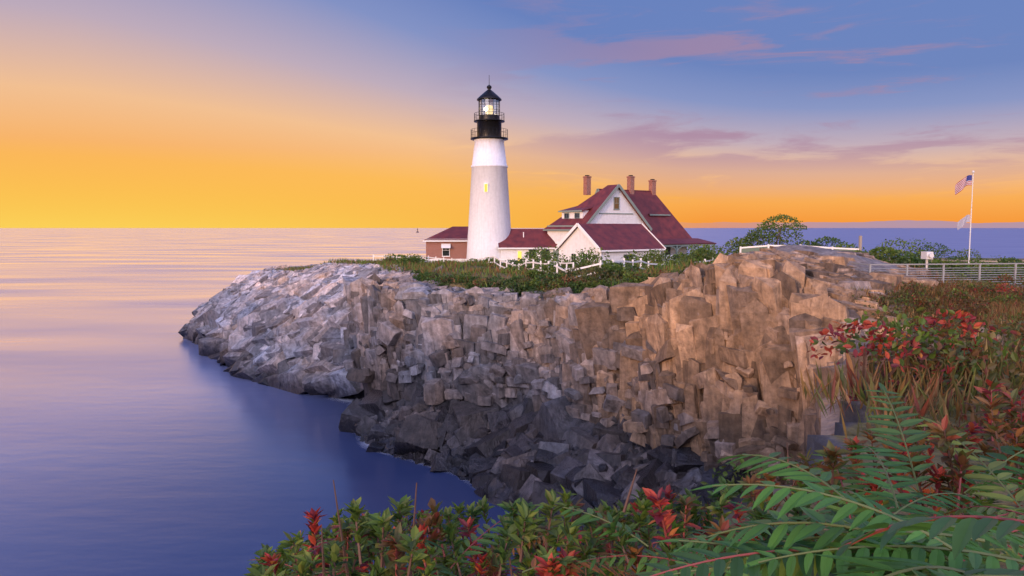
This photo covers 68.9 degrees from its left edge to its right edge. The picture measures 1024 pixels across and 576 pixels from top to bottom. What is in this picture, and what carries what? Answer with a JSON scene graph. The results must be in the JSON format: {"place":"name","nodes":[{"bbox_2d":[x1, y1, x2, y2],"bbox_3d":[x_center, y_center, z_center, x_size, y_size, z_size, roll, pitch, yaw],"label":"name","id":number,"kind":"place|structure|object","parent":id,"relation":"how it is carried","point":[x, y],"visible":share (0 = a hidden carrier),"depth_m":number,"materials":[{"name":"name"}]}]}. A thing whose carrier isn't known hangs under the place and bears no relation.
{"place":"outdoors","nodes":[
{"label":"outdoors","id":0,"kind":"place"},
{"bbox_2d":[0,228,1023,575],"bbox_3d":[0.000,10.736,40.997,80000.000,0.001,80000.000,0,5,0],"label":"sea","id":1,"kind":"structure","parent":0,"point":[140,434],"depth_m":55.26,"materials":[{"name":"liquid"}]},
{"bbox_2d":[0,0,1023,227],"label":"sky","id":2,"kind":"structure","parent":0,"point":[114,113],"materials":[{"name":"orange"}]},
{"bbox_2d":[275,245,1023,575],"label":"headland terrain","id":3,"kind":"structure","parent":0,"point":[819,442],"depth_m":6.28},
{"bbox_2d":[423,226,467,261],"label":"brick building","id":4,"kind":"structure","parent":3,"relation":"on","point":[450,243],"depth_m":113.18,"materials":[{"name":"red brick"}]},
{"bbox_2d":[466,85,510,260],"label":"lighthouse tower","id":5,"kind":"structure","parent":3,"relation":"on","point":[489,226],"depth_m":102.01,"materials":[{"name":"white paint"}]},
{"bbox_2d":[498,229,557,262],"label":"passage building","id":6,"kind":"structure","parent":3,"relation":"on","point":[516,243],"depth_m":102.21,"materials":[{"name":"white"}]},
{"bbox_2d":[178,246,1011,546],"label":"cliff rocks","id":7,"kind":"object","parent":3,"relation":"on","point":[676,382],"visible":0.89,"depth_m":39.47,"materials":[{"name":"stone"}]},
{"bbox_2d":[554,223,665,263],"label":"garage annex","id":8,"kind":"object","parent":3,"relation":"on","point":[616,241],"visible":0.39,"depth_m":89.93,"materials":[{"name":"white"}]},
{"bbox_2d":[543,175,716,262],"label":"keepers house","id":9,"kind":"structure","parent":3,"relation":"on","point":[619,204],"depth_m":103.57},
{"bbox_2d":[242,379,1023,575],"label":"sumac and shrubs","id":10,"kind":"object","parent":3,"relation":"on","point":[963,536],"visible":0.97,"depth_m":2.63,"materials":[{"name":"green plant"}]},
{"bbox_2d":[284,256,1023,446],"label":"grass and vines","id":11,"kind":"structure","parent":3,"relation":"on","point":[948,357],"depth_m":8.13,"materials":[{"name":"green plant"}]},
{"bbox_2d":[373,236,1023,277],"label":"rim fences","id":12,"kind":"object","parent":3,"relation":"on","point":[747,249],"visible":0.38,"depth_m":51.64,"materials":[{"name":"white paint"}]},
{"bbox_2d":[379,214,1023,298],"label":"shrubs","id":13,"kind":"object","parent":3,"relation":"on","point":[604,271],"visible":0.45,"depth_m":49.26,"materials":[{"name":"green plant"}]},
{"bbox_2d":[852,251,1023,287],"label":"terrace railing","id":14,"kind":"object","parent":3,"relation":"on","point":[926,255],"visible":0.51,"depth_m":33.68,"materials":[{"name":"metal"}]},
{"bbox_2d":[955,170,974,265],"bbox_3d":[36.180,-5.137,59.932,1.306,8.498,0.414,2,5,27],"label":"flagpole","id":15,"kind":"object","parent":3,"relation":"on","point":[963,183],"visible":0.99,"depth_m":59.77,"materials":[{"name":"white metal"}]}
]}

